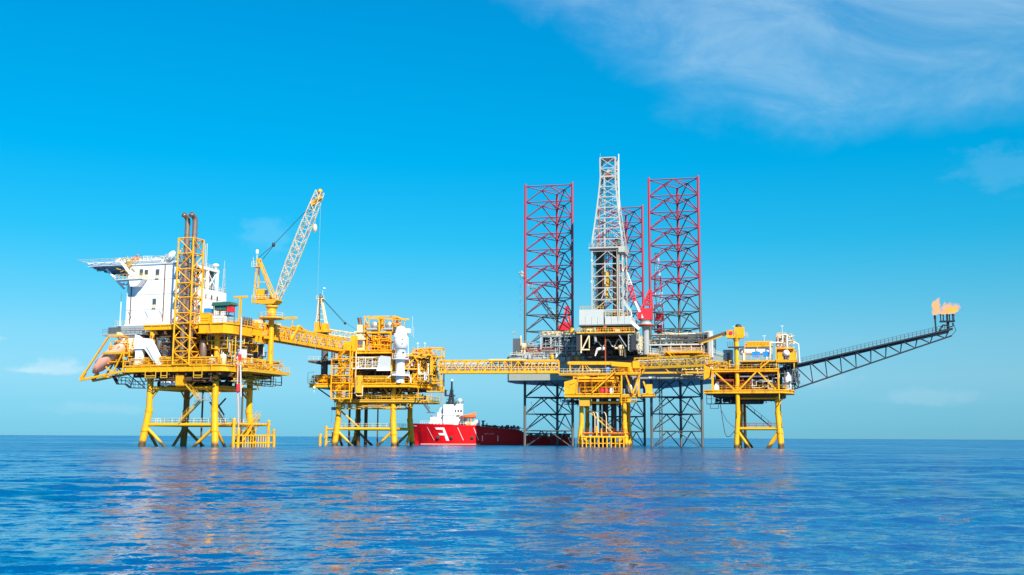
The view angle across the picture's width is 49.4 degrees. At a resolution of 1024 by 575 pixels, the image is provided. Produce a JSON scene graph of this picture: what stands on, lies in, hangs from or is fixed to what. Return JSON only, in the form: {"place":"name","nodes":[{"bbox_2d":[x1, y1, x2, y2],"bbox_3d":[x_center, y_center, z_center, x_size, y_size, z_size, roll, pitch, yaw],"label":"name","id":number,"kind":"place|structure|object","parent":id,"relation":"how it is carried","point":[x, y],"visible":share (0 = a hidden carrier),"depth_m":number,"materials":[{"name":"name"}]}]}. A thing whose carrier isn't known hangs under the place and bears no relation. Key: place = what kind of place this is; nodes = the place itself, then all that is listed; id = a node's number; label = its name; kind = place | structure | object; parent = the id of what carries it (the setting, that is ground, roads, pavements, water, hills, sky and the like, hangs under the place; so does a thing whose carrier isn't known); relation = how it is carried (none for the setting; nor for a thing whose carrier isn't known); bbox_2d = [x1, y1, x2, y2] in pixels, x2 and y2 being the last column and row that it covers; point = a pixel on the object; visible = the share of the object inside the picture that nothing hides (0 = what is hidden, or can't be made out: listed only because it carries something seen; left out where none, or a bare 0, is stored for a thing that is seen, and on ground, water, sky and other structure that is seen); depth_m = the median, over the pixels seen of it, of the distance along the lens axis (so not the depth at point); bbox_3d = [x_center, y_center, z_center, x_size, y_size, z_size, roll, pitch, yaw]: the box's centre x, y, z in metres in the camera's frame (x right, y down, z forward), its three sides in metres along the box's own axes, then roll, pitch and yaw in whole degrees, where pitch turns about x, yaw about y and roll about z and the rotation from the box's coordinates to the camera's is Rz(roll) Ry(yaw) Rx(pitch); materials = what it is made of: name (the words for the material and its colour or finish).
{"place":"outdoors","nodes":[
{"label":"outdoors","id":0,"kind":"place"},
{"bbox_2d":[242,317,253,326],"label":"drum rack","id":1,"kind":"object","parent":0,"point":[248,319],"visible":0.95,"depth_m":259.75,"materials":[{"name":"grey metal"}]},
{"bbox_2d":[0,435,1023,574],"bbox_3d":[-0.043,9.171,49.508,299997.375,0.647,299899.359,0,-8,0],"label":"sea","id":2,"kind":"structure","parent":0,"point":[127,505],"depth_m":39.50,"materials":[{"name":"liquid"}]},
{"bbox_2d":[102,317,289,446],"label":"production platform","id":3,"kind":"structure","parent":2,"relation":"in","point":[212,368],"depth_m":257.67,"materials":[{"name":"yellow paint"}]},
{"bbox_2d":[79,332,134,381],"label":"lifeboat davit","id":4,"kind":"object","parent":3,"relation":"attached to","point":[97,375],"visible":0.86,"depth_m":260.92,"materials":[{"name":"yellow paint"}]},
{"bbox_2d":[92,339,126,373],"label":"lifeboat","id":5,"kind":"object","parent":4,"relation":"hanging from","point":[101,362],"visible":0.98,"depth_m":261.07,"materials":[{"name":"orange paint"}]},
{"bbox_2d":[134,335,162,364],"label":"escape duct","id":6,"kind":"object","parent":3,"relation":"attached to","point":[143,345],"visible":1,"depth_m":257.44,"materials":[{"name":"white metal"}]},
{"bbox_2d":[114,256,225,326],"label":"accommodation block","id":7,"kind":"structure","parent":3,"relation":"on","point":[151,294],"depth_m":263.44,"materials":[{"name":"white paint"}]},
{"bbox_2d":[139,269,143,277],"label":"window","id":8,"kind":"structure","parent":7,"relation":"in","point":[140,270],"depth_m":264.50,"materials":[{"name":"grey paint"}]},
{"bbox_2d":[77,254,213,288],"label":"helideck","id":9,"kind":"object","parent":7,"relation":"on","point":[109,268],"visible":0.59,"depth_m":267.81,"materials":[{"name":"white paint"}]},
{"bbox_2d":[144,269,148,278],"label":"window","id":10,"kind":"structure","parent":7,"relation":"in","point":[146,271],"depth_m":264.11,"materials":[{"name":"beige paint"}]},
{"bbox_2d":[152,298,156,307],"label":"window","id":11,"kind":"structure","parent":7,"relation":"in","point":[154,300],"depth_m":262.38,"materials":[{"name":"grey paint"}]},
{"bbox_2d":[155,269,159,278],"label":"window","id":12,"kind":"structure","parent":7,"relation":"in","point":[157,272],"depth_m":263.08,"materials":[{"name":"grey paint"}]},
{"bbox_2d":[165,251,174,262],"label":"satellite dish","id":13,"kind":"object","parent":7,"relation":"on","point":[171,253],"visible":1,"depth_m":263.20,"materials":[{"name":"white paint"}]},
{"bbox_2d":[222,261,224,292],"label":"radio mast","id":14,"kind":"object","parent":7,"relation":"on","point":[224,278],"visible":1,"depth_m":277.64,"materials":[{"name":"white metal"}]},
{"bbox_2d":[171,212,207,364],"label":"exhaust stack","id":15,"kind":"object","parent":3,"relation":"on","point":[186,284],"visible":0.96,"depth_m":256.60,"materials":[{"name":"yellow paint"}]},
{"bbox_2d":[200,313,212,322],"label":"cargo box","id":16,"kind":"object","parent":3,"relation":"on","point":[203,318],"visible":1,"depth_m":253.37,"materials":[{"name":"yellow paint"}]},
{"bbox_2d":[204,308,212,312],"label":"cargo box","id":17,"kind":"object","parent":16,"relation":"on","point":[208,310],"visible":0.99,"depth_m":254.52,"materials":[{"name":"blue paint"}]},
{"bbox_2d":[213,315,226,321],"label":"cargo box","id":18,"kind":"object","parent":3,"relation":"on","point":[217,318],"visible":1,"depth_m":252.32,"materials":[{"name":"white paint"}]},
{"bbox_2d":[211,302,237,322],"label":"shelter","id":19,"kind":"object","parent":3,"relation":"on","point":[220,306],"visible":0.92,"depth_m":254.00,"materials":[{"name":"green paint"}]},
{"bbox_2d":[227,306,234,312],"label":"cargo box","id":20,"kind":"object","parent":19,"relation":"on","point":[230,309],"visible":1,"depth_m":252.63,"materials":[{"name":"red paint"}]},
{"bbox_2d":[236,317,241,427],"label":"loading hose","id":21,"kind":"object","parent":3,"relation":"hanging from","point":[239,386],"visible":1,"depth_m":253.66,"materials":[{"name":"grey paint"}]},
{"bbox_2d":[234,296,247,323],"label":"gallows","id":22,"kind":"object","parent":3,"relation":"on","point":[240,302],"visible":1,"depth_m":256.12,"materials":[{"name":"yellow paint"}]},
{"bbox_2d":[251,189,324,389],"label":"pedestal crane","id":23,"kind":"object","parent":3,"relation":"on","point":[272,302],"visible":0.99,"depth_m":267.81,"materials":[{"name":"yellow paint"}]},
{"bbox_2d":[253,322,348,351],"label":"gangway bridge","id":24,"kind":"structure","parent":3,"relation":"attached to","point":[299,341],"depth_m":285.84,"materials":[{"name":"yellow paint"}]},
{"bbox_2d":[308,316,442,445],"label":"production platform","id":25,"kind":"structure","parent":2,"relation":"in","point":[375,367],"depth_m":304.62,"materials":[{"name":"yellow paint"}]},
{"bbox_2d":[314,288,359,376],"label":"pedestal crane","id":26,"kind":"object","parent":25,"relation":"on","point":[321,328],"visible":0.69,"depth_m":311.13,"materials":[{"name":"grey paint"}]},
{"bbox_2d":[330,342,362,398],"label":"stair tower","id":27,"kind":"structure","parent":25,"relation":"attached to","point":[358,383],"depth_m":301.24,"materials":[{"name":"yellow metal"}]},
{"bbox_2d":[387,326,410,382],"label":"process column","id":28,"kind":"structure","parent":25,"relation":"on","point":[400,343],"depth_m":300.48,"materials":[{"name":"white metal"}]},
{"bbox_2d":[426,347,444,402],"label":"stair tower","id":29,"kind":"structure","parent":25,"relation":"attached to","point":[437,375],"depth_m":307.32,"materials":[{"name":"yellow metal"}]},
{"bbox_2d":[438,359,559,373],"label":"gangway bridge","id":30,"kind":"structure","parent":29,"relation":"attached to","point":[515,369],"depth_m":305.24,"materials":[{"name":"yellow paint"}]},
{"bbox_2d":[413,379,574,444],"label":"supply ship","id":31,"kind":"object","parent":2,"relation":"on","point":[448,425],"visible":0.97,"depth_m":360.12,"materials":[{"name":"red paint"}]},
{"bbox_2d":[460,412,475,418],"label":"rescue boat","id":32,"kind":"object","parent":31,"relation":"hanging from","point":[472,415],"visible":1,"depth_m":361.48,"materials":[{"name":"orange paint"}]},
{"bbox_2d":[559,366,656,446],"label":"wellhead platform","id":33,"kind":"structure","parent":2,"relation":"in","point":[593,381],"depth_m":301.92,"materials":[{"name":"yellow paint"}]},
{"bbox_2d":[567,361,639,372],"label":"stowed crane","id":34,"kind":"object","parent":33,"relation":"on","point":[634,364],"visible":1,"depth_m":301.99,"materials":[{"name":"yellow paint"}]},
{"bbox_2d":[507,175,722,446],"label":"jackup rig","id":35,"kind":"object","parent":2,"relation":"in","point":[598,337],"visible":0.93,"depth_m":339.50,"materials":[{"name":"grey paint"}]},
{"bbox_2d":[519,271,570,329],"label":"rig crane","id":36,"kind":"object","parent":35,"relation":"on","point":[563,327],"visible":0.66,"depth_m":365.27,"materials":[{"name":"red paint"}]},
{"bbox_2d":[588,154,631,319],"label":"derrick","id":37,"kind":"object","parent":35,"relation":"on","point":[617,250],"visible":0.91,"depth_m":327.02,"materials":[{"name":"grey paint"}]},
{"bbox_2d":[621,266,653,354],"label":"rig crane","id":38,"kind":"object","parent":35,"relation":"on","point":[644,316],"visible":0.89,"depth_m":329.04,"materials":[{"name":"red paint"}]},
{"bbox_2d":[654,253,664,343],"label":"rig crane","id":39,"kind":"object","parent":35,"relation":"on","point":[657,317],"visible":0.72,"depth_m":358.47,"materials":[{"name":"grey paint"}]},
{"bbox_2d":[703,332,799,448],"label":"production platform","id":40,"kind":"structure","parent":2,"relation":"in","point":[759,383],"depth_m":287.58,"materials":[{"name":"yellow paint"}]},
{"bbox_2d":[634,355,709,369],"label":"gangway bridge","id":41,"kind":"structure","parent":40,"relation":"on","point":[669,364],"depth_m":297.56,"materials":[{"name":"yellow paint"}]},
{"bbox_2d":[698,324,746,412],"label":"pedestal crane","id":42,"kind":"object","parent":40,"relation":"on","point":[737,333],"visible":1,"depth_m":288.12,"materials":[{"name":"yellow paint"}]},
{"bbox_2d":[779,314,955,388],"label":"flare boom","id":43,"kind":"object","parent":40,"relation":"on","point":[916,338],"visible":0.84,"depth_m":283.16,"materials":[{"name":"black metal"}]},
{"bbox_2d":[0,0,1023,439],"label":"sky","id":44,"kind":"structure","parent":0,"point":[859,164],"materials":[{"name":"blue"}]}
]}

